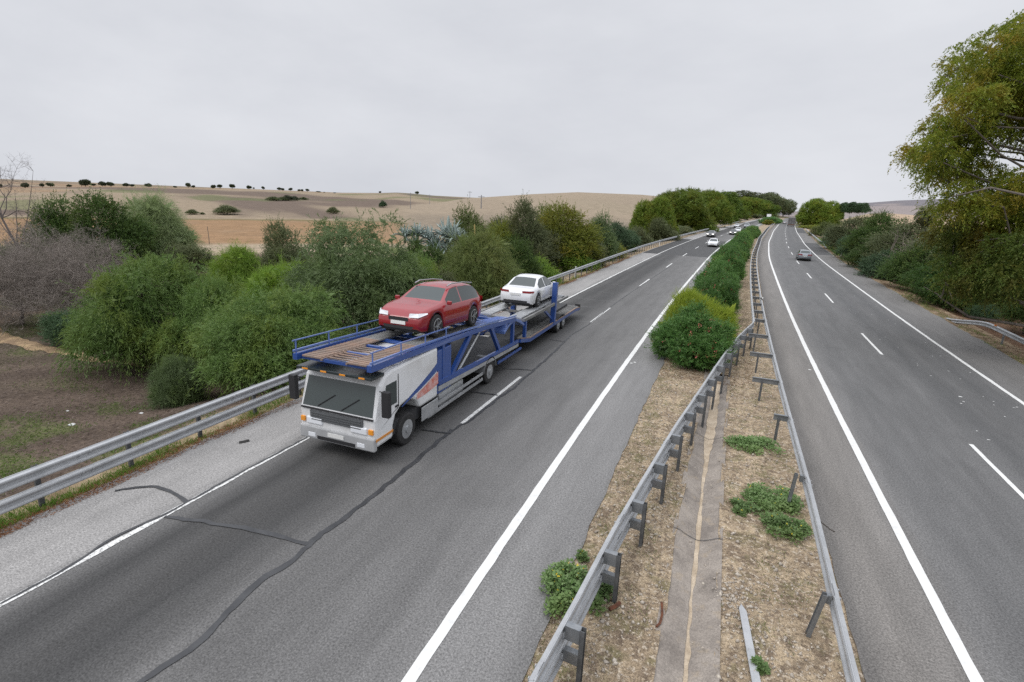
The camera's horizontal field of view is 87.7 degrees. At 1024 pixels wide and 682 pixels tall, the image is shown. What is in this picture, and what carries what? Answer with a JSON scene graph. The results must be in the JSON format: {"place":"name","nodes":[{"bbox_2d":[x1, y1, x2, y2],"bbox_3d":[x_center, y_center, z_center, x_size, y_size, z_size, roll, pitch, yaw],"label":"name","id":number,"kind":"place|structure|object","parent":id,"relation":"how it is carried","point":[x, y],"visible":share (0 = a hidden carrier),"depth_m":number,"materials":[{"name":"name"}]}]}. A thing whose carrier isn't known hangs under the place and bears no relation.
{"place":"outdoors","nodes":[
{"label":"outdoors","id":0,"kind":"place"},
{"bbox_2d":[0,327,159,367],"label":"dirt path","id":1,"kind":"structure","parent":0,"point":[7,338],"depth_m":26.51,"materials":[{"name":"beige soil"}]},
{"bbox_2d":[0,219,762,681],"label":"carriageway","id":2,"kind":"structure","parent":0,"point":[372,589],"depth_m":11.09,"materials":[{"name":"grey asphalt"}]},
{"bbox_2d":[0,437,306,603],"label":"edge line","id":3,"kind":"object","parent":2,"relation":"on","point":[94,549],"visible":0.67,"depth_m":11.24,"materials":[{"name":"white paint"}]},
{"bbox_2d":[164,515,308,544],"bbox_3d":[-5.867,3.972,11.341,3.490,0.001,0.232,6,15,12],"label":"crack seal","id":4,"kind":"object","parent":2,"relation":"on","point":[260,531],"visible":1,"depth_m":11.35,"materials":[{"name":"black asphalt"}]},
{"bbox_2d":[137,429,453,681],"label":"crack seal","id":5,"kind":"object","parent":2,"relation":"on","point":[243,595],"visible":1,"depth_m":9.98,"materials":[{"name":"black asphalt"}]},
{"bbox_2d":[0,220,755,606],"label":"edge line","id":6,"kind":"object","parent":2,"relation":"on","point":[106,546],"visible":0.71,"depth_m":11.20,"materials":[{"name":"paint"}]},
{"bbox_2d":[288,282,579,452],"bbox_3d":[-0.762,-0.792,23.888,3.220,3.175,21.818,8,16,20],"label":"car transporter","id":7,"kind":"object","parent":2,"relation":"on","point":[371,391],"visible":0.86,"depth_m":15.28,"materials":[{"name":"blue metal"}]},
{"bbox_2d":[379,278,481,336],"bbox_3d":[-2.684,-1.258,18.457,2.134,1.628,4.548,8,12,20],"label":"loaded car","id":8,"kind":"object","parent":7,"relation":"on","point":[428,307],"visible":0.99,"depth_m":17.46,"materials":[{"name":"red paint"}]},
{"bbox_2d":[500,274,553,306],"bbox_3d":[1.017,-2.805,27.990,2.111,1.445,4.748,8,15,20],"label":"loaded car","id":9,"kind":"object","parent":7,"relation":"on","point":[530,289],"visible":0.83,"depth_m":26.38,"materials":[{"name":"white paint"}]},
{"bbox_2d":[461,377,521,422],"bbox_3d":[-0.629,2.048,19.403,0.138,0.001,5.252,8,16,21],"label":"lane marking","id":10,"kind":"object","parent":2,"relation":"on","point":[488,402],"visible":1,"depth_m":18.98,"materials":[{"name":"paint"}]},
{"bbox_2d":[453,335,570,429],"bbox_3d":[0.823,1.228,22.685,0.405,0.001,13.806,8,16,20],"label":"crack seal","id":11,"kind":"object","parent":2,"relation":"on","point":[514,387],"visible":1,"depth_m":20.36,"materials":[{"name":"black asphalt"}]},
{"bbox_2d":[401,223,761,681],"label":"edge line","id":12,"kind":"object","parent":2,"relation":"on","point":[416,669],"visible":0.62,"depth_m":11.09,"materials":[{"name":"paint"}]},
{"bbox_2d":[643,239,728,257],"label":"asphalt patch","id":13,"kind":"object","parent":2,"relation":"on","point":[690,248],"visible":0.69,"depth_m":90.80,"materials":[{"name":"grey asphalt"}]},
{"bbox_2d":[0,217,764,528],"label":"verge","id":14,"kind":"structure","parent":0,"point":[192,436],"depth_m":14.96,"materials":[{"name":"green plant"}]},
{"bbox_2d":[0,257,631,536],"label":"edge needles","id":15,"kind":"object","parent":14,"relation":"on","point":[111,483],"visible":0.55,"depth_m":13.41,"materials":[{"name":"brown plant"}]},
{"bbox_2d":[0,220,745,514],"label":"guardrail","id":16,"kind":"object","parent":14,"relation":"on","point":[39,491],"visible":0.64,"depth_m":13.62,"materials":[{"name":"metal"}]},
{"bbox_2d":[0,179,1023,499],"bbox_3d":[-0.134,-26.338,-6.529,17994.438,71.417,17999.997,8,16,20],"label":"ground","id":17,"kind":"structure","parent":0,"point":[256,209],"depth_m":103.62,"materials":[{"name":"soil"}]},
{"bbox_2d":[0,152,57,296],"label":"bare tree","id":18,"kind":"object","parent":17,"relation":"on","point":[16,212],"visible":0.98,"depth_m":35.59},
{"bbox_2d":[0,227,89,332],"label":"dead shrub","id":19,"kind":"object","parent":17,"relation":"on","point":[6,277],"visible":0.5,"depth_m":29.00,"materials":[{"name":"plant"}]},
{"bbox_2d":[0,212,107,295],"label":"dead shrub","id":20,"kind":"object","parent":17,"relation":"on","point":[27,246],"visible":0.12,"depth_m":35.35,"materials":[{"name":"plant"}]},
{"bbox_2d":[12,187,100,273],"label":"dark bush","id":21,"kind":"object","parent":17,"relation":"on","point":[54,220],"visible":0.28,"depth_m":43.46,"materials":[{"name":"green plant"}]},
{"bbox_2d":[34,304,81,348],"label":"scrub bush","id":22,"kind":"object","parent":17,"relation":"on","point":[53,320],"visible":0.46,"depth_m":25.84,"materials":[{"name":"teal plant"}]},
{"bbox_2d":[0,213,157,337],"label":"dead shrub","id":23,"kind":"object","parent":17,"relation":"on","point":[68,269],"visible":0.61,"depth_m":28.78,"materials":[{"name":"plant"}]},
{"bbox_2d":[53,183,167,270],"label":"dark bush","id":24,"kind":"object","parent":17,"relation":"on","point":[128,232],"visible":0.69,"depth_m":44.02,"materials":[{"name":"green plant"}]},
{"bbox_2d":[39,244,230,385],"bbox_3d":[-16.290,-0.765,24.127,8.446,7.253,7.482,2,15,-2],"label":"acacia shrub","id":25,"kind":"object","parent":17,"relation":"on","point":[121,323],"visible":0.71,"depth_m":22.34,"materials":[{"name":"green plant"}]},
{"bbox_2d":[115,182,215,268],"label":"broom shrub","id":26,"kind":"object","parent":17,"relation":"on","point":[171,227],"visible":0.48,"depth_m":50.28,"materials":[{"name":"green plant"}]},
{"bbox_2d":[138,346,213,411],"bbox_3d":[-12.671,1.740,20.185,2.560,3.447,2.669,2,15,-2],"label":"acacia shrub","id":27,"kind":"object","parent":17,"relation":"on","point":[166,389],"visible":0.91,"depth_m":19.66,"materials":[{"name":"green plant"}]},
{"bbox_2d":[0,323,355,497],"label":"bank mulch","id":28,"kind":"object","parent":17,"relation":"on","point":[28,385],"visible":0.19,"depth_m":19.47,"materials":[{"name":"brown soil"}]},
{"bbox_2d":[159,238,223,277],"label":"olive bush","id":29,"kind":"object","parent":17,"relation":"on","point":[194,251],"visible":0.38,"depth_m":47.41,"materials":[{"name":"green plant"}]},
{"bbox_2d":[133,268,276,385],"bbox_3d":[-13.237,0.002,23.948,6.868,6.582,5.618,-1,15,-13],"label":"acacia shrub","id":30,"kind":"object","parent":17,"relation":"on","point":[208,285],"visible":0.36,"depth_m":22.44,"materials":[{"name":"green plant"}]},
{"bbox_2d":[199,238,261,296],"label":"broom shrub","id":31,"kind":"object","parent":17,"relation":"on","point":[238,261],"visible":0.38,"depth_m":36.96,"materials":[{"name":"green plant"}]},
{"bbox_2d":[0,285,498,494],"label":"bank weeds","id":32,"kind":"object","parent":17,"relation":"on","point":[62,423],"visible":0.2,"depth_m":17.78,"materials":[{"name":"plant"}]},
{"bbox_2d":[175,279,358,399],"bbox_3d":[-9.755,0.327,22.009,6.903,5.772,8.439,-2,16,-17],"label":"acacia shrub","id":33,"kind":"object","parent":17,"relation":"on","point":[253,352],"visible":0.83,"depth_m":20.17,"materials":[{"name":"green plant"}]},
{"bbox_2d":[250,212,311,274],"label":"olive bush","id":34,"kind":"object","parent":17,"relation":"on","point":[279,235],"visible":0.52,"depth_m":37.16,"materials":[{"name":"green plant"}]},
{"bbox_2d":[230,249,342,322],"bbox_3d":[-13.191,-1.888,30.933,7.144,7.312,6.853,2,15,-1],"label":"broom shrub","id":35,"kind":"object","parent":17,"relation":"on","point":[269,275],"visible":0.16,"depth_m":29.64,"materials":[{"name":"green plant"}]},
{"bbox_2d":[272,208,440,337],"bbox_3d":[-7.810,-2.478,28.179,9.795,9.074,10.531,-2,15,-15],"label":"acacia shrub","id":36,"kind":"object","parent":17,"relation":"on","point":[333,269],"visible":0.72,"depth_m":26.32,"materials":[{"name":"green plant"}]},
{"bbox_2d":[374,246,446,305],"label":"acacia shrub","id":37,"kind":"object","parent":17,"relation":"on","point":[427,263],"visible":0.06,"depth_m":29.94,"materials":[{"name":"green plant"}]},
{"bbox_2d":[400,229,425,256],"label":"scrub bush","id":38,"kind":"object","parent":17,"relation":"on","point":[416,245],"visible":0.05,"depth_m":41.08,"materials":[{"name":"green plant"}]},
{"bbox_2d":[419,237,448,271],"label":"scrub bush","id":39,"kind":"object","parent":17,"relation":"on","point":[435,255],"visible":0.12,"depth_m":39.33,"materials":[{"name":"green plant"}]},
{"bbox_2d":[428,216,464,246],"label":"agave","id":40,"kind":"object","parent":17,"relation":"on","point":[441,233],"visible":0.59,"depth_m":49.01,"materials":[{"name":"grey plant"}]},
{"bbox_2d":[439,194,487,258],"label":"olive bush","id":41,"kind":"object","parent":17,"relation":"on","point":[469,219],"visible":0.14,"depth_m":52.13,"materials":[{"name":"green plant"}]},
{"bbox_2d":[430,223,527,305],"bbox_3d":[-2.649,-4.288,38.400,8.433,8.771,8.729,4,15,4],"label":"broom shrub","id":42,"kind":"object","parent":17,"relation":"on","point":[480,262],"visible":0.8,"depth_m":37.19,"materials":[{"name":"green leaf"},{"name":"bark"}]},
{"bbox_2d":[484,214,536,251],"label":"olive bush","id":43,"kind":"object","parent":17,"relation":"on","point":[502,233],"visible":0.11,"depth_m":50.80,"materials":[{"name":"green plant"}]},
{"bbox_2d":[502,230,547,276],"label":"scrub bush","id":44,"kind":"object","parent":17,"relation":"on","point":[530,265],"visible":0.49,"depth_m":44.17,"materials":[{"name":"green plant"}]},
{"bbox_2d":[499,189,551,259],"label":"olive bush","id":45,"kind":"object","parent":17,"relation":"on","point":[534,232],"visible":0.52,"depth_m":50.59,"materials":[{"name":"green plant"}]},
{"bbox_2d":[512,254,566,281],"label":"scrub bush","id":46,"kind":"object","parent":17,"relation":"on","point":[550,271],"visible":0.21,"depth_m":47.15,"materials":[{"name":"green plant"}]},
{"bbox_2d":[542,227,570,273],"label":"scrub bush","id":47,"kind":"object","parent":17,"relation":"on","point":[554,256],"visible":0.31,"depth_m":55.49,"materials":[{"name":"green plant"}]},
{"bbox_2d":[538,196,610,271],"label":"scrub bush","id":48,"kind":"object","parent":17,"relation":"on","point":[572,230],"visible":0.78,"depth_m":57.09,"materials":[{"name":"green plant"}]},
{"bbox_2d":[551,244,601,272],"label":"scrub bush","id":49,"kind":"object","parent":17,"relation":"on","point":[574,263],"visible":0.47,"depth_m":56.34,"materials":[{"name":"green plant"}]},
{"bbox_2d":[587,205,621,261],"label":"scrub bush","id":50,"kind":"object","parent":17,"relation":"on","point":[609,239],"visible":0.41,"depth_m":66.71,"materials":[{"name":"green plant"}]},
{"bbox_2d":[607,220,635,250],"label":"scrub bush","id":51,"kind":"object","parent":17,"relation":"on","point":[624,236],"visible":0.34,"depth_m":76.56,"materials":[{"name":"teal plant"}]},
{"bbox_2d":[630,224,652,245],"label":"scrub bush","id":52,"kind":"object","parent":17,"relation":"on","point":[644,237],"visible":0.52,"depth_m":100.42,"materials":[{"name":"green plant"}]},
{"bbox_2d":[628,195,679,242],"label":"stone pine","id":53,"kind":"object","parent":17,"relation":"on","point":[645,212],"visible":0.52,"depth_m":113.19,"materials":[{"name":"green plant"}]},
{"bbox_2d":[639,217,681,241],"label":"bush","id":54,"kind":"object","parent":17,"relation":"on","point":[656,232],"depth_m":110.86,"materials":[{"name":"green plant"}]},
{"bbox_2d":[652,185,719,231],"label":"stone pine","id":55,"kind":"object","parent":17,"relation":"on","point":[693,213],"visible":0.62,"depth_m":158.44,"materials":[{"name":"green plant"}]},
{"bbox_2d":[688,189,737,226],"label":"stone pine","id":56,"kind":"object","parent":17,"relation":"on","point":[719,209],"visible":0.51,"depth_m":192.63,"materials":[{"name":"green plant"}]},
{"bbox_2d":[714,190,751,223],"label":"stone pine","id":57,"kind":"object","parent":17,"relation":"on","point":[740,209],"visible":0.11,"depth_m":264.77,"materials":[{"name":"green plant"}]},
{"bbox_2d":[739,196,771,219],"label":"stone pine","id":58,"kind":"object","parent":17,"relation":"on","point":[756,205],"visible":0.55,"depth_m":374.34,"materials":[{"name":"green plant"}]},
{"bbox_2d":[795,198,843,224],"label":"stone pine","id":59,"kind":"object","parent":17,"relation":"on","point":[819,211],"visible":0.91,"depth_m":252.30,"materials":[{"name":"green plant"}]},
{"bbox_2d":[807,219,835,236],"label":"verge shrub","id":60,"kind":"object","parent":17,"relation":"on","point":[817,230],"visible":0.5,"depth_m":156.24,"materials":[{"name":"green plant"}]},
{"bbox_2d":[816,214,867,248],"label":"verge shrub","id":61,"kind":"object","parent":17,"relation":"on","point":[841,231],"visible":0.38,"depth_m":95.96,"materials":[{"name":"green plant"}]},
{"bbox_2d":[828,233,857,258],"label":"verge shrub","id":62,"kind":"object","parent":17,"relation":"on","point":[840,250],"visible":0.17,"depth_m":84.36,"materials":[{"name":"teal plant"}]},
{"bbox_2d":[838,231,880,266],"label":"verge shrub","id":63,"kind":"object","parent":17,"relation":"on","point":[853,256],"visible":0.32,"depth_m":70.94,"materials":[{"name":"green plant"}]},
{"bbox_2d":[835,206,913,252],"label":"verge shrub","id":64,"kind":"object","parent":17,"relation":"on","point":[874,222],"visible":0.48,"depth_m":77.19,"materials":[{"name":"green plant"}]},
{"bbox_2d":[851,246,901,280],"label":"verge shrub","id":65,"kind":"object","parent":17,"relation":"on","point":[867,267],"visible":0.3,"depth_m":61.49,"materials":[{"name":"teal plant"}]},
{"bbox_2d":[856,214,947,260],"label":"verge shrub","id":66,"kind":"object","parent":17,"relation":"on","point":[879,245],"visible":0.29,"depth_m":64.08,"materials":[{"name":"green plant"}]},
{"bbox_2d":[873,239,947,294],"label":"verge shrub","id":67,"kind":"object","parent":17,"relation":"on","point":[902,259],"visible":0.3,"depth_m":52.10,"materials":[{"name":"green plant"}]},
{"bbox_2d":[912,206,941,237],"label":"shrub","id":68,"kind":"object","parent":17,"relation":"on","point":[921,220],"visible":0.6,"depth_m":62.70,"materials":[{"name":"green plant"}]},
{"bbox_2d":[893,226,976,281],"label":"verge shrub","id":69,"kind":"object","parent":17,"relation":"on","point":[919,245],"visible":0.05,"depth_m":51.74,"materials":[{"name":"green plant"}]},
{"bbox_2d":[891,253,1006,315],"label":"verge shrub","id":70,"kind":"object","parent":17,"relation":"on","point":[923,292],"visible":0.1,"depth_m":44.41,"materials":[{"name":"green plant"}]},
{"bbox_2d":[887,9,1023,326],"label":"locust tree","id":71,"kind":"object","parent":17,"relation":"on","point":[991,266],"visible":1,"depth_m":26.48,"materials":[{"name":"green plant"}]},
{"bbox_2d":[964,303,1002,320],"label":"verge shrub","id":72,"kind":"object","parent":17,"relation":"on","point":[976,310],"visible":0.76,"depth_m":40.51,"materials":[{"name":"teal plant"}]},
{"bbox_2d":[993,295,1023,334],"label":"verge shrub","id":73,"kind":"object","parent":17,"relation":"on","point":[1017,315],"visible":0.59,"depth_m":36.14,"materials":[{"name":"green plant"}]},
{"bbox_2d":[0,0,1023,210],"label":"sky","id":74,"kind":"structure","parent":0,"point":[799,101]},
{"bbox_2d":[522,366,705,681],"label":"median soil","id":75,"kind":"structure","parent":0,"point":[637,654],"depth_m":11.03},
{"bbox_2d":[539,557,588,618],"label":"leafy weed","id":76,"kind":"object","parent":75,"relation":"on","point":[563,583],"visible":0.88,"depth_m":9.77,"materials":[{"name":"green plant"}]},
{"bbox_2d":[585,576,613,616],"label":"leafy weed","id":77,"kind":"object","parent":75,"relation":"on","point":[604,590],"visible":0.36,"depth_m":9.51,"materials":[{"name":"green plant"}]},
{"bbox_2d":[528,320,754,681],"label":"guardrail","id":78,"kind":"object","parent":75,"relation":"on","point":[570,630],"visible":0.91,"depth_m":10.48,"materials":[{"name":"metal"}]},
{"bbox_2d":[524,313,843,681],"bbox_3d":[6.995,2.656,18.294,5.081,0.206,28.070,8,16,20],"label":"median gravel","id":79,"kind":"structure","parent":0,"point":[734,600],"depth_m":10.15,"materials":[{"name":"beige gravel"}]},
{"bbox_2d":[739,604,760,681],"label":"steel strip","id":80,"kind":"object","parent":79,"relation":"on","point":[750,652],"visible":1,"depth_m":8.83,"materials":[{"name":"silver metal"}]},
{"bbox_2d":[663,218,784,379],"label":"median soil","id":81,"kind":"structure","parent":0,"point":[761,330],"depth_m":29.17,"materials":[{"name":"beige soil"}]},
{"bbox_2d":[653,370,729,681],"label":"drain channel","id":82,"kind":"object","parent":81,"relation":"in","point":[704,632],"visible":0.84,"depth_m":10.62,"materials":[{"name":"concrete"}]},
{"bbox_2d":[683,381,720,681],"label":"drain silt","id":83,"kind":"object","parent":82,"relation":"on","point":[711,424],"visible":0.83,"depth_m":13.38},
{"bbox_2d":[644,298,742,371],"bbox_3d":[8.543,-0.303,24.750,4.763,3.250,4.748,-11,20,-41],"label":"oleander bush","id":84,"kind":"object","parent":81,"relation":"on","point":[698,340],"visible":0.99,"depth_m":23.98,"materials":[{"name":"green plant"}]},
{"bbox_2d":[657,282,740,338],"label":"shrub","id":85,"kind":"object","parent":81,"relation":"on","point":[720,312],"visible":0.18,"depth_m":27.19,"materials":[{"name":"yellow-green leaf"},{"name":"bark"}]},
{"bbox_2d":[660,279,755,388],"bbox_3d":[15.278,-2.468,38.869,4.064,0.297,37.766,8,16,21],"label":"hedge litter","id":86,"kind":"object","parent":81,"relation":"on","point":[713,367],"visible":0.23,"depth_m":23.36,"materials":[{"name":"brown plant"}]},
{"bbox_2d":[690,265,740,300],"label":"oleander bush","id":87,"kind":"object","parent":81,"relation":"on","point":[713,275],"visible":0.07,"depth_m":36.62,"materials":[{"name":"green plant"}]},
{"bbox_2d":[691,260,740,283],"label":"oleander bush","id":88,"kind":"object","parent":81,"relation":"on","point":[722,264],"visible":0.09,"depth_m":42.96,"materials":[{"name":"green plant"}]},
{"bbox_2d":[697,286,738,329],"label":"oleander bush","id":89,"kind":"object","parent":81,"relation":"on","point":[710,292],"visible":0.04,"depth_m":30.52,"materials":[{"name":"green plant"}]},
{"bbox_2d":[694,273,743,313],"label":"oleander bush","id":90,"kind":"object","parent":81,"relation":"on","point":[728,290],"visible":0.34,"depth_m":33.07,"materials":[{"name":"green plant"}]},
{"bbox_2d":[716,246,747,280],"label":"oleander bush","id":91,"kind":"object","parent":81,"relation":"on","point":[737,266],"visible":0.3,"depth_m":48.63,"materials":[{"name":"green plant"}]},
{"bbox_2d":[748,223,860,681],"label":"guardrail","id":92,"kind":"object","parent":81,"relation":"on","point":[831,597],"visible":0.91,"depth_m":11.86,"materials":[{"name":"metal"}]},
{"bbox_2d":[714,376,865,681],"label":"median soil","id":93,"kind":"structure","parent":0,"point":[737,525],"depth_m":10.72,"materials":[{"name":"brown soil"}]},
{"bbox_2d":[728,497,762,516],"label":"leafy weed","id":94,"kind":"object","parent":93,"relation":"on","point":[740,507],"visible":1,"depth_m":12.79,"materials":[{"name":"green plant"}]},
{"bbox_2d":[723,434,785,455],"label":"leafy weed","id":95,"kind":"object","parent":93,"relation":"on","point":[759,441],"visible":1,"depth_m":16.24,"materials":[{"name":"green plant"}]},
{"bbox_2d":[750,655,771,675],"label":"leafy weed","id":96,"kind":"object","parent":93,"relation":"on","point":[761,667],"visible":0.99,"depth_m":8.38,"materials":[{"name":"green plant"}]},
{"bbox_2d":[739,482,804,515],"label":"leafy weed","id":97,"kind":"object","parent":93,"relation":"on","point":[758,495],"visible":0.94,"depth_m":13.15,"materials":[{"name":"green plant"}]},
{"bbox_2d":[758,511,813,544],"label":"leafy weed","id":98,"kind":"object","parent":93,"relation":"on","point":[782,522],"visible":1,"depth_m":12.00,"materials":[{"name":"green plant"}]},
{"bbox_2d":[757,218,1023,681],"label":"carriageway","id":99,"kind":"structure","parent":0,"point":[954,499],"depth_m":15.79,"materials":[{"name":"grey asphalt"}]},
{"bbox_2d":[787,242,832,255],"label":"asphalt patch","id":100,"kind":"object","parent":99,"relation":"on","point":[795,247],"visible":0.89,"depth_m":104.65,"materials":[{"name":"grey asphalt"}]},
{"bbox_2d":[768,227,983,681],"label":"edge line","id":101,"kind":"object","parent":99,"relation":"on","point":[965,660],"visible":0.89,"depth_m":11.75,"materials":[{"name":"paint"}]},
{"bbox_2d":[795,227,1023,404],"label":"edge line","id":102,"kind":"object","parent":99,"relation":"on","point":[990,380],"visible":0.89,"depth_m":29.29,"materials":[{"name":"paint"}]},
{"bbox_2d":[969,444,1023,498],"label":"lane marking","id":103,"kind":"object","parent":99,"relation":"on","point":[1009,482],"visible":1,"depth_m":15.22,"materials":[{"name":"paint"}]},
{"bbox_2d":[809,235,1023,362],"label":"verge","id":104,"kind":"structure","parent":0,"point":[1009,349],"depth_m":36.06,"materials":[{"name":"soil"}]},
{"bbox_2d":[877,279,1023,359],"bbox_3d":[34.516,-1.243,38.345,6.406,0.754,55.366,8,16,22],"label":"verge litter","id":105,"kind":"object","parent":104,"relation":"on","point":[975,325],"visible":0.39,"depth_m":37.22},
{"bbox_2d":[945,318,1023,344],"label":"guardrail","id":106,"kind":"object","parent":104,"relation":"on","point":[1013,336],"visible":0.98,"depth_m":31.88,"materials":[{"name":"metal"}]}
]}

